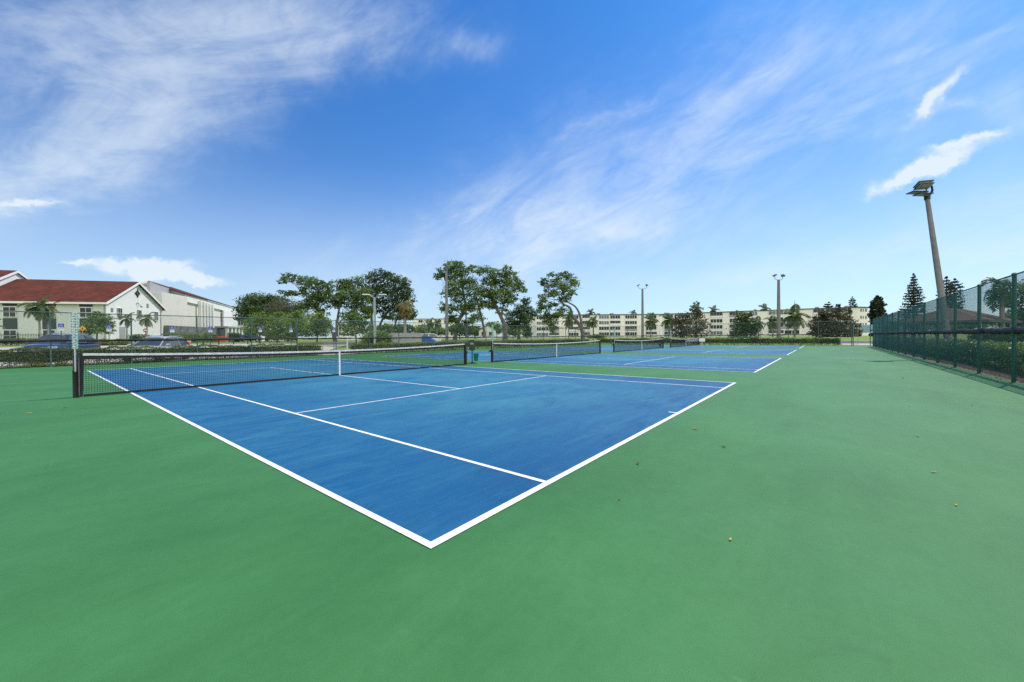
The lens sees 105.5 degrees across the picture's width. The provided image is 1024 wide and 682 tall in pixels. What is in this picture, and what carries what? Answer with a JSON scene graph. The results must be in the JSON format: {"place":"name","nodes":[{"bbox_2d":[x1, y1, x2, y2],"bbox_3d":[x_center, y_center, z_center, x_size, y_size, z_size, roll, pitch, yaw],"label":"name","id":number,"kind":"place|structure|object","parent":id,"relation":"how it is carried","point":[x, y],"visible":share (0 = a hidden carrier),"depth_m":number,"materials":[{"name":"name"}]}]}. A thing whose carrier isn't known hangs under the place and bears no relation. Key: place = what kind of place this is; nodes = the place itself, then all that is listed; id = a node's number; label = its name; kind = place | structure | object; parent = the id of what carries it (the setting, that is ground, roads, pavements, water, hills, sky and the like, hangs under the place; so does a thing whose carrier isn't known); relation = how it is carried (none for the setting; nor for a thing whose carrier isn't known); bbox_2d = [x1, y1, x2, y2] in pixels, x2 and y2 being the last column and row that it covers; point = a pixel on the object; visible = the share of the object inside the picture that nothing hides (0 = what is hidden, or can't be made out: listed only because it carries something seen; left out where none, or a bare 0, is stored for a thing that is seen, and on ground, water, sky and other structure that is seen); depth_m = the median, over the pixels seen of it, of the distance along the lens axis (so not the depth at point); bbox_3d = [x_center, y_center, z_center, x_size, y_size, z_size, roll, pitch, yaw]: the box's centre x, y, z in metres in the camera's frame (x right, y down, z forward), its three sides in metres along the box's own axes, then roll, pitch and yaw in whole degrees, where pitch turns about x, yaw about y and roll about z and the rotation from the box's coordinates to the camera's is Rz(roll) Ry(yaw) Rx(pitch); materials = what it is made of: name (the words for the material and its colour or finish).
{"place":"outdoors","nodes":[
{"label":"outdoors","id":0,"kind":"place"},
{"bbox_2d":[0,342,344,365],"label":"parking lot","id":1,"kind":"structure","parent":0,"point":[329,347],"depth_m":33.45,"materials":[{"name":"grey asphalt"}]},
{"bbox_2d":[16,333,100,360],"bbox_3d":[-28.403,0.328,24.546,2.240,1.698,4.608,-1,1,-21],"label":"parked car","id":2,"kind":"object","parent":1,"relation":"on","point":[84,344],"visible":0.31,"depth_m":23.96,"materials":[{"name":"blue paint"}]},
{"bbox_2d":[123,336,192,361],"bbox_3d":[-23.101,0.444,25.441,2.240,1.598,4.608,-1,1,-13],"label":"parked car","id":3,"kind":"object","parent":1,"relation":"on","point":[165,344],"visible":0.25,"depth_m":24.88,"materials":[{"name":"silver metal"}]},
{"bbox_2d":[390,333,421,343],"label":"enclosure wall","id":4,"kind":"structure","parent":0,"point":[408,335],"depth_m":45.08,"materials":[{"name":"concrete"}]},
{"bbox_2d":[298,339,564,344],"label":"road","id":5,"kind":"structure","parent":0,"point":[334,343],"depth_m":51.03,"materials":[{"name":"grey asphalt"}]},
{"bbox_2d":[0,334,970,366],"bbox_3d":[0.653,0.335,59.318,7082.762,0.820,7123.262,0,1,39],"label":"ground","id":6,"kind":"structure","parent":0,"point":[863,338],"depth_m":65.96,"materials":[{"name":"green plant"}]},
{"bbox_2d":[0,338,35,344],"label":"hedge","id":7,"kind":"object","parent":6,"relation":"on","point":[15,342],"visible":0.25,"depth_m":46.68,"materials":[{"name":"green plant"}]},
{"bbox_2d":[1,332,45,345],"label":"picket fence","id":8,"kind":"object","parent":6,"relation":"on","point":[18,337],"visible":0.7,"depth_m":44.38,"materials":[{"name":"metal"}]},
{"bbox_2d":[17,295,52,337],"bbox_3d":[-54.977,-2.325,44.953,2.809,6.092,2.719,0,1,39],"label":"palm tree","id":9,"kind":"object","parent":6,"relation":"on","point":[40,303],"visible":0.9,"depth_m":44.90,"materials":[{"name":"green plant"}]},
{"bbox_2d":[39,302,61,333],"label":"palm tree","id":10,"kind":"object","parent":6,"relation":"on","point":[53,309],"visible":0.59,"depth_m":45.94,"materials":[{"name":"green plant"}]},
{"bbox_2d":[0,270,166,344],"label":"building","id":11,"kind":"structure","parent":6,"relation":"on","point":[17,287],"depth_m":53.67,"materials":[{"name":"white paint"}]},
{"bbox_2d":[2,307,16,316],"bbox_3d":[-64.979,-3.752,50.304,1.320,1.347,0.160,-1,1,-15],"label":"window","id":12,"kind":"structure","parent":11,"relation":"in","point":[5,314],"depth_m":50.28,"materials":[{"name":"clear glass"}]},
{"bbox_2d":[3,330,16,339],"bbox_3d":[-64.955,-0.702,50.336,1.320,1.448,0.160,-1,1,-15],"label":"window","id":13,"kind":"structure","parent":11,"relation":"in","point":[12,333],"depth_m":50.35,"materials":[{"name":"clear glass"}]},
{"bbox_2d":[79,307,91,317],"bbox_3d":[-57.346,-3.835,52.338,1.320,1.347,0.160,-1,1,-15],"label":"window","id":14,"kind":"structure","parent":11,"relation":"in","point":[81,309],"depth_m":52.31,"materials":[{"name":"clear glass"}]},
{"bbox_2d":[78,311,116,338],"bbox_3d":[-46.904,-1.391,44.285,3.613,4.114,3.762,-1,1,-19],"label":"tree","id":15,"kind":"object","parent":6,"relation":"on","point":[97,324],"visible":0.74,"depth_m":43.84,"materials":[{"name":"green plant"}]},
{"bbox_2d":[104,338,132,345],"bbox_3d":[-41.420,0.315,40.858,4.060,1.295,2.774,0,1,39],"label":"shrub","id":16,"kind":"object","parent":6,"relation":"on","point":[118,343],"visible":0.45,"depth_m":40.20,"materials":[{"name":"green plant"}]},
{"bbox_2d":[118,312,134,342],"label":"palm tree","id":17,"kind":"object","parent":6,"relation":"on","point":[126,320],"visible":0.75,"depth_m":45.94,"materials":[{"name":"green plant"}]},
{"bbox_2d":[128,334,149,343],"bbox_3d":[-47.877,-0.243,50.010,1.311,1.389,4.746,-1,1,-30],"label":"hedge","id":18,"kind":"object","parent":6,"relation":"on","point":[141,336],"visible":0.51,"depth_m":48.62,"materials":[{"name":"green plant"}]},
{"bbox_2d":[136,312,155,336],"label":"palm tree","id":19,"kind":"object","parent":6,"relation":"on","point":[146,323],"visible":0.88,"depth_m":46.90,"materials":[{"name":"green plant"}]},
{"bbox_2d":[0,354,319,368],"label":"soil strip","id":20,"kind":"object","parent":6,"relation":"on","point":[151,362],"visible":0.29,"depth_m":24.34,"materials":[{"name":"green plant"}]},
{"bbox_2d":[0,342,323,367],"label":"hedge","id":21,"kind":"object","parent":20,"relation":"on","point":[301,347],"visible":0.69,"depth_m":22.92,"materials":[{"name":"green plant"}]},
{"bbox_2d":[161,333,217,342],"bbox_3d":[-49.702,-0.461,60.511,1.313,1.665,11.189,-1,1,-6],"label":"hedge","id":22,"kind":"object","parent":6,"relation":"on","point":[189,336],"visible":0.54,"depth_m":60.44,"materials":[{"name":"green plant"}]},
{"bbox_2d":[140,281,244,341],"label":"hall","id":23,"kind":"structure","parent":6,"relation":"on","point":[177,302],"depth_m":81.07,"materials":[{"name":"beige paint"}]},
{"bbox_2d":[226,332,241,341],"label":"hedge","id":24,"kind":"object","parent":6,"relation":"on","point":[234,335],"visible":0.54,"depth_m":75.05,"materials":[{"name":"green plant"}]},
{"bbox_2d":[240,311,269,342],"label":"tree","id":25,"kind":"object","parent":6,"relation":"on","point":[261,314],"visible":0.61,"depth_m":49.13,"materials":[{"name":"green plant"}]},
{"bbox_2d":[230,292,291,341],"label":"spreading tree","id":26,"kind":"object","parent":6,"relation":"on","point":[249,304],"visible":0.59,"depth_m":75.81,"materials":[{"name":"green plant"}]},
{"bbox_2d":[258,311,289,342],"bbox_3d":[-29.570,-1.661,48.907,5.351,4.286,3.954,0,1,39],"label":"tree","id":27,"kind":"object","parent":6,"relation":"on","point":[280,314],"visible":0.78,"depth_m":48.34,"materials":[{"name":"green plant"}]},
{"bbox_2d":[267,334,295,342],"bbox_3d":[-34.913,-0.527,59.002,4.064,1.559,1.219,-1,1,-31],"label":"hedge","id":28,"kind":"object","parent":6,"relation":"on","point":[288,340],"visible":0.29,"depth_m":58.78,"materials":[{"name":"green plant"}]},
{"bbox_2d":[260,295,314,334],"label":"twiggy tree","id":29,"kind":"object","parent":6,"relation":"on","point":[285,305],"visible":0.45,"depth_m":70.48,"materials":[{"name":"green plant"}]},
{"bbox_2d":[281,310,314,342],"bbox_3d":[-26.016,-1.628,47.057,4.360,4.268,3.868,0,1,39],"label":"tree","id":30,"kind":"object","parent":6,"relation":"on","point":[301,324],"visible":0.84,"depth_m":46.89,"materials":[{"name":"green plant"}]},
{"bbox_2d":[306,311,333,342],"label":"tree","id":31,"kind":"object","parent":6,"relation":"on","point":[319,318],"visible":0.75,"depth_m":49.44,"materials":[{"name":"green plant"}]},
{"bbox_2d":[276,271,373,341],"bbox_3d":[-29.381,-5.359,62.679,15.944,11.564,8.158,0,1,14],"label":"leaning tree","id":32,"kind":"object","parent":6,"relation":"on","point":[342,295],"visible":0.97,"depth_m":61.46,"materials":[{"name":"green plant"}]},
{"bbox_2d":[338,322,358,339],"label":"apartment building","id":33,"kind":"structure","parent":6,"relation":"on","point":[345,333],"depth_m":150.00,"materials":[{"name":"white paint"}]},
{"bbox_2d":[336,308,372,343],"bbox_3d":[-18.294,-1.470,44.975,3.984,4.641,3.074,0,1,29],"label":"tree","id":34,"kind":"object","parent":6,"relation":"on","point":[350,317],"visible":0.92,"depth_m":44.74,"materials":[{"name":"green plant"}]},
{"bbox_2d":[362,294,386,343],"bbox_3d":[-14.283,-1.851,40.485,2.390,6.050,0.320,-1,1,-9],"label":"street lamp","id":35,"kind":"object","parent":6,"relation":"on","point":[374,314],"visible":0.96,"depth_m":40.40,"materials":[{"name":"metal"}]},
{"bbox_2d":[358,330,395,344],"bbox_3d":[-14.432,-0.175,41.722,3.994,2.144,3.327,0,1,39],"label":"shrub","id":36,"kind":"object","parent":6,"relation":"on","point":[371,335],"visible":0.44,"depth_m":41.12,"materials":[{"name":"green plant"}]},
{"bbox_2d":[376,323,400,333],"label":"distant tree","id":37,"kind":"object","parent":6,"relation":"on","point":[389,326],"visible":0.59,"depth_m":94.89,"materials":[{"name":"green plant"}]},
{"bbox_2d":[360,268,418,334],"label":"broad tree","id":38,"kind":"object","parent":6,"relation":"on","point":[402,288],"visible":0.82,"depth_m":67.55,"materials":[{"name":"green plant"}]},
{"bbox_2d":[395,301,413,332],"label":"sabal palm","id":39,"kind":"object","parent":6,"relation":"on","point":[405,309],"visible":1,"depth_m":56.47,"materials":[{"name":"green plant"}]},
{"bbox_2d":[395,324,417,332],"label":"distant tree","id":40,"kind":"object","parent":6,"relation":"on","point":[407,327],"visible":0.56,"depth_m":98.51,"materials":[{"name":"green plant"}]},
{"bbox_2d":[413,324,433,333],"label":"distant tree","id":41,"kind":"object","parent":6,"relation":"on","point":[426,329],"visible":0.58,"depth_m":104.56,"materials":[{"name":"green plant"}]},
{"bbox_2d":[413,319,457,338],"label":"apartment building","id":42,"kind":"structure","parent":6,"relation":"on","point":[420,321],"depth_m":199.92,"materials":[{"name":"paint"}]},
{"bbox_2d":[431,327,444,335],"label":"distant tree","id":43,"kind":"object","parent":6,"relation":"on","point":[440,331],"visible":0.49,"depth_m":109.22,"materials":[{"name":"green plant"}]},
{"bbox_2d":[443,263,449,340],"bbox_3d":[-7.782,-4.035,46.461,0.510,10.277,1.887,0,1,4],"label":"light pole","id":44,"kind":"object","parent":6,"relation":"on","point":[446,295],"visible":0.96,"depth_m":46.34,"materials":[{"name":"concrete"}]},
{"bbox_2d":[433,259,487,339],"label":"tree","id":45,"kind":"object","parent":6,"relation":"on","point":[459,271],"visible":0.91,"depth_m":73.34,"materials":[{"name":"green plant"}]},
{"bbox_2d":[448,323,472,338],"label":"distant tree","id":46,"kind":"object","parent":6,"relation":"on","point":[459,333],"visible":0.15,"depth_m":113.56,"materials":[{"name":"green plant"}]},
{"bbox_2d":[349,339,589,352],"bbox_3d":[-0.440,0.340,50.482,1.168,1.075,43.190,0,1,39],"label":"hedge","id":47,"kind":"object","parent":6,"relation":"on","point":[354,346],"visible":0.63,"depth_m":41.62,"materials":[{"name":"green plant"}]},
{"bbox_2d":[479,325,496,338],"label":"house","id":48,"kind":"structure","parent":6,"relation":"on","point":[488,329],"depth_m":119.94,"materials":[{"name":"white paint"}]},
{"bbox_2d":[485,321,501,335],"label":"distant tree","id":49,"kind":"object","parent":6,"relation":"on","point":[499,329],"visible":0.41,"depth_m":124.02,"materials":[{"name":"green plant"}]},
{"bbox_2d":[469,264,527,340],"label":"tree","id":50,"kind":"object","parent":6,"relation":"on","point":[503,291],"visible":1,"depth_m":71.71,"materials":[{"name":"green plant"}]},
{"bbox_2d":[507,326,525,338],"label":"distant tree","id":51,"kind":"object","parent":6,"relation":"on","point":[511,332],"visible":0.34,"depth_m":126.77,"materials":[{"name":"green plant"}]},
{"bbox_2d":[500,296,537,338],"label":"shade tree","id":52,"kind":"object","parent":6,"relation":"on","point":[525,318],"visible":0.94,"depth_m":85.33,"materials":[{"name":"green plant"}]},
{"bbox_2d":[535,270,583,338],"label":"bent tree","id":53,"kind":"object","parent":6,"relation":"on","point":[554,293],"visible":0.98,"depth_m":81.36,"materials":[{"name":"green plant"}]},
{"bbox_2d":[561,315,572,337],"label":"palm tree","id":54,"kind":"object","parent":6,"relation":"on","point":[567,324],"visible":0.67,"depth_m":107.73,"materials":[{"name":"green plant"}]},
{"bbox_2d":[587,316,599,327],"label":"palm tree","id":55,"kind":"object","parent":6,"relation":"on","point":[593,323],"visible":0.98,"depth_m":111.85,"materials":[{"name":"green plant"}]},
{"bbox_2d":[527,313,661,337],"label":"apartment building","id":56,"kind":"structure","parent":6,"relation":"on","point":[632,321],"depth_m":186.09,"materials":[{"name":"paint"}]},
{"bbox_2d":[637,284,647,338],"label":"light pole","id":57,"kind":"object","parent":6,"relation":"on","point":[642,314],"visible":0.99,"depth_m":66.80,"materials":[{"name":"metal"}]},
{"bbox_2d":[644,312,658,336],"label":"palm tree","id":58,"kind":"object","parent":6,"relation":"on","point":[652,320],"visible":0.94,"depth_m":103.84,"materials":[{"name":"green plant"}]},
{"bbox_2d":[659,313,674,337],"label":"palm tree","id":59,"kind":"object","parent":6,"relation":"on","point":[669,320],"visible":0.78,"depth_m":101.86,"materials":[{"name":"green plant"}]},
{"bbox_2d":[667,313,696,337],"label":"magnolia tree","id":60,"kind":"object","parent":6,"relation":"on","point":[675,322],"visible":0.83,"depth_m":92.40,"materials":[{"name":"green plant"}]},
{"bbox_2d":[683,300,711,337],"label":"magnolia tree","id":61,"kind":"object","parent":6,"relation":"on","point":[696,319],"visible":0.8,"depth_m":95.57,"materials":[{"name":"green plant"}]},
{"bbox_2d":[596,337,840,345],"bbox_3d":[27.473,0.007,57.637,32.516,1.161,1.266,0,1,39],"label":"hedge","id":62,"kind":"object","parent":6,"relation":"on","point":[742,341],"visible":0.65,"depth_m":52.92,"materials":[{"name":"green plant"}]},
{"bbox_2d":[593,320,851,345],"bbox_3d":[27.138,-0.939,56.604,33.636,3.060,0.159,0,1,39],"label":"chain link fence","id":63,"kind":"object","parent":6,"relation":"on","point":[687,335],"visible":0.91,"depth_m":53.55,"materials":[{"name":"green metal"}]},
{"bbox_2d":[724,311,762,336],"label":"magnolia tree","id":64,"kind":"object","parent":6,"relation":"on","point":[746,321],"visible":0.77,"depth_m":91.50,"materials":[{"name":"green plant"}]},
{"bbox_2d":[751,316,765,336],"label":"palm tree","id":65,"kind":"object","parent":6,"relation":"on","point":[757,323],"visible":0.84,"depth_m":89.85,"materials":[{"name":"green plant"}]},
{"bbox_2d":[661,306,867,336],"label":"apartment building","id":66,"kind":"structure","parent":6,"relation":"on","point":[723,320],"depth_m":163.95,"materials":[{"name":"paint"}]},
{"bbox_2d":[710,313,722,317],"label":"window","id":67,"kind":"structure","parent":66,"relation":"in","point":[712,315],"depth_m":173.51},
{"bbox_2d":[763,315,782,336],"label":"palm tree","id":68,"kind":"object","parent":6,"relation":"on","point":[772,318],"visible":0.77,"depth_m":91.93,"materials":[{"name":"green plant"}]},
{"bbox_2d":[773,274,784,337],"bbox_3d":[38.362,-4.523,55.950,1.887,10.127,0.541,-1,1,-13],"label":"light pole","id":69,"kind":"object","parent":6,"relation":"on","point":[778,305],"visible":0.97,"depth_m":55.79,"materials":[{"name":"metal"}]},
{"bbox_2d":[780,301,810,336],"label":"palm tree","id":70,"kind":"object","parent":6,"relation":"on","point":[793,318],"visible":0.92,"depth_m":79.84,"materials":[{"name":"green plant"}]},
{"bbox_2d":[805,310,835,336],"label":"magnolia tree","id":71,"kind":"object","parent":6,"relation":"on","point":[822,314],"visible":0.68,"depth_m":77.26,"materials":[{"name":"green plant"}]},
{"bbox_2d":[815,304,862,336],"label":"magnolia tree","id":72,"kind":"object","parent":6,"relation":"on","point":[844,318],"visible":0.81,"depth_m":75.25,"materials":[{"name":"green plant"}]},
{"bbox_2d":[852,319,870,345],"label":"gate","id":73,"kind":"structure","parent":6,"relation":"on","point":[853,332],"depth_m":45.92,"materials":[{"name":"metal"}]},
{"bbox_2d":[854,325,872,336],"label":"box truck","id":74,"kind":"object","parent":6,"relation":"on","point":[866,328],"visible":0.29,"depth_m":87.26,"materials":[{"name":"white metal"}]},
{"bbox_2d":[867,295,887,324],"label":"pine tree","id":75,"kind":"object","parent":6,"relation":"on","point":[877,306],"visible":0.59,"depth_m":114.24,"materials":[{"name":"green plant"}]},
{"bbox_2d":[899,273,926,336],"bbox_3d":[61.817,-5.445,59.832,4.154,10.149,4.236,-1,1,-10],"label":"pine tree","id":76,"kind":"object","parent":6,"relation":"on","point":[914,293],"visible":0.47,"depth_m":59.73,"materials":[{"name":"green plant"}]},
{"bbox_2d":[906,179,951,354],"bbox_3d":[24.170,-4.229,22.025,1.458,10.589,2.849,0,1,5],"label":"light pole","id":77,"kind":"object","parent":6,"relation":"on","point":[923,185],"visible":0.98,"depth_m":22.32,"materials":[{"name":"concrete"}]},
{"bbox_2d":[935,276,958,307],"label":"pine tree","id":78,"kind":"object","parent":6,"relation":"on","point":[948,286],"visible":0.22,"depth_m":61.63,"materials":[{"name":"green plant"}]},
{"bbox_2d":[948,278,964,334],"bbox_3d":[72.823,-5.463,63.939,2.625,9.924,2.557,0,1,39],"label":"pine tree","id":79,"kind":"object","parent":6,"relation":"on","point":[959,287],"visible":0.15,"depth_m":63.48,"materials":[{"name":"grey plant"}]},
{"bbox_2d":[922,324,993,329],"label":"bushy tree","id":80,"kind":"object","parent":6,"relation":"on","point":[972,326],"visible":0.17,"depth_m":45.71,"materials":[{"name":"green plant"}]},
{"bbox_2d":[900,309,1021,347],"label":"pavilion","id":81,"kind":"structure","parent":6,"relation":"on","point":[974,317],"depth_m":31.10,"materials":[{"name":"brown"}]},
{"bbox_2d":[967,334,1023,343],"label":"hedge","id":82,"kind":"object","parent":6,"relation":"on","point":[995,337],"visible":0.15,"depth_m":24.14,"materials":[{"name":"green plant"}]},
{"bbox_2d":[981,277,1023,327],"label":"bushy tree","id":83,"kind":"object","parent":6,"relation":"on","point":[986,280],"visible":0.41,"depth_m":30.94,"materials":[{"name":"green plant"}]},
{"bbox_2d":[991,277,1023,326],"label":"bushy tree","id":84,"kind":"object","parent":6,"relation":"on","point":[1018,309],"visible":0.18,"depth_m":33.71,"materials":[{"name":"green plant"}]},
{"bbox_2d":[0,344,1023,681],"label":"court ground","id":85,"kind":"structure","parent":0,"point":[826,488],"depth_m":2.45,"materials":[{"name":"green paint"}]},
{"bbox_2d":[0,310,592,367],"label":"chain link fence","id":86,"kind":"object","parent":85,"relation":"on","point":[50,340],"visible":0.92,"depth_m":26.42,"materials":[{"name":"green metal"}]},
{"bbox_2d":[92,359,731,540],"bbox_3d":[-6.330,1.251,14.209,23.670,0.001,10.870,0,1,39],"label":"blue court","id":87,"kind":"object","parent":85,"relation":"on","point":[547,426],"visible":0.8,"depth_m":6.27,"materials":[{"name":"plastic"}]},
{"bbox_2d":[72,343,467,397],"bbox_3d":[-6.309,0.722,14.215,0.229,1.065,12.959,0,1,39],"label":"tennis net","id":88,"kind":"object","parent":87,"relation":"on","point":[78,382],"visible":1,"depth_m":11.59,"materials":[{"name":"black fabric"}]},
{"bbox_2d":[71,312,78,371],"bbox_3d":[-10.272,0.019,9.145,0.095,1.400,0.123,0,1,43],"label":"scorekeeper","id":89,"kind":"object","parent":88,"relation":"attached to","point":[75,329],"visible":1,"depth_m":9.12,"materials":[{"name":"plastic"}]},
{"bbox_2d":[87,359,734,547],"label":"court markings","id":90,"kind":"object","parent":87,"relation":"on","point":[424,541],"visible":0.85,"depth_m":3.98,"materials":[{"name":"paint"}]},
{"bbox_2d":[468,340,478,363],"bbox_3d":[-2.006,0.553,20.091,0.590,1.210,0.473,0,1,-3],"label":"court caddy","id":91,"kind":"object","parent":85,"relation":"on","point":[472,345],"visible":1,"depth_m":19.96,"materials":[{"name":"green plastic"}]},
{"bbox_2d":[392,351,779,371],"bbox_3d":[2.942,1.056,25.717,23.670,0.001,10.870,0,1,39],"label":"blue court","id":92,"kind":"object","parent":85,"relation":"on","point":[742,364],"visible":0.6,"depth_m":21.42,"materials":[{"name":"plastic"}]},
{"bbox_2d":[489,340,600,362],"bbox_3d":[2.901,0.527,25.741,0.229,1.065,13.008,0,1,39],"label":"tennis net","id":93,"kind":"object","parent":92,"relation":"on","point":[537,344],"visible":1,"depth_m":24.60,"materials":[{"name":"black fabric"}]},
{"bbox_2d":[390,351,780,371],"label":"court markings","id":94,"kind":"object","parent":92,"relation":"on","point":[629,363],"visible":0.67,"depth_m":20.38,"materials":[{"name":"paint"}]},
{"bbox_2d":[517,347,794,354],"bbox_3d":[12.563,0.854,37.656,23.670,0.001,10.870,0,1,39],"label":"blue court","id":95,"kind":"object","parent":85,"relation":"on","point":[731,351],"visible":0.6,"depth_m":34.13,"materials":[{"name":"paint"}]},
{"bbox_2d":[612,338,663,351],"bbox_3d":[12.522,0.325,37.681,0.229,1.065,13.008,0,1,39],"label":"tennis net","id":96,"kind":"object","parent":95,"relation":"on","point":[627,345],"visible":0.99,"depth_m":36.41,"materials":[{"name":"black fabric"}]},
{"bbox_2d":[601,345,801,347],"bbox_3d":[22.174,0.651,49.583,23.670,0.001,10.870,0,1,39],"label":"blue court","id":97,"kind":"object","parent":85,"relation":"on","point":[722,346],"visible":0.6,"depth_m":46.75,"materials":[{"name":"paint"}]},
{"bbox_2d":[670,337,698,346],"bbox_3d":[22.133,0.122,49.607,0.229,1.065,13.008,0,1,39],"label":"tennis net","id":98,"kind":"object","parent":97,"relation":"on","point":[685,341],"visible":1,"depth_m":49.06,"materials":[{"name":"black fabric"}]},
{"bbox_2d":[872,271,1023,381],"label":"chain link fence","id":99,"kind":"object","parent":85,"relation":"on","point":[895,322],"visible":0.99,"depth_m":14.84,"materials":[{"name":"teal metal"}]},
{"bbox_2d":[0,0,1023,337],"label":"sky","id":100,"kind":"structure","parent":0,"point":[703,151],"materials":[{"name":"blue"}]},
{"bbox_2d":[874,346,1023,383],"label":"soil strip","id":101,"kind":"object","parent":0,"point":[992,375],"visible":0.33,"depth_m":14.48,"materials":[{"name":"green plant"}]},
{"bbox_2d":[877,347,1023,383],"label":"leaf litter","id":102,"kind":"object","parent":101,"relation":"on","point":[970,369],"visible":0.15,"depth_m":14.60,"materials":[{"name":"brown plant"}]},
{"bbox_2d":[889,337,1023,374],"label":"hedge","id":103,"kind":"object","parent":101,"relation":"on","point":[974,351],"visible":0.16,"depth_m":15.03,"materials":[{"name":"green plant"}]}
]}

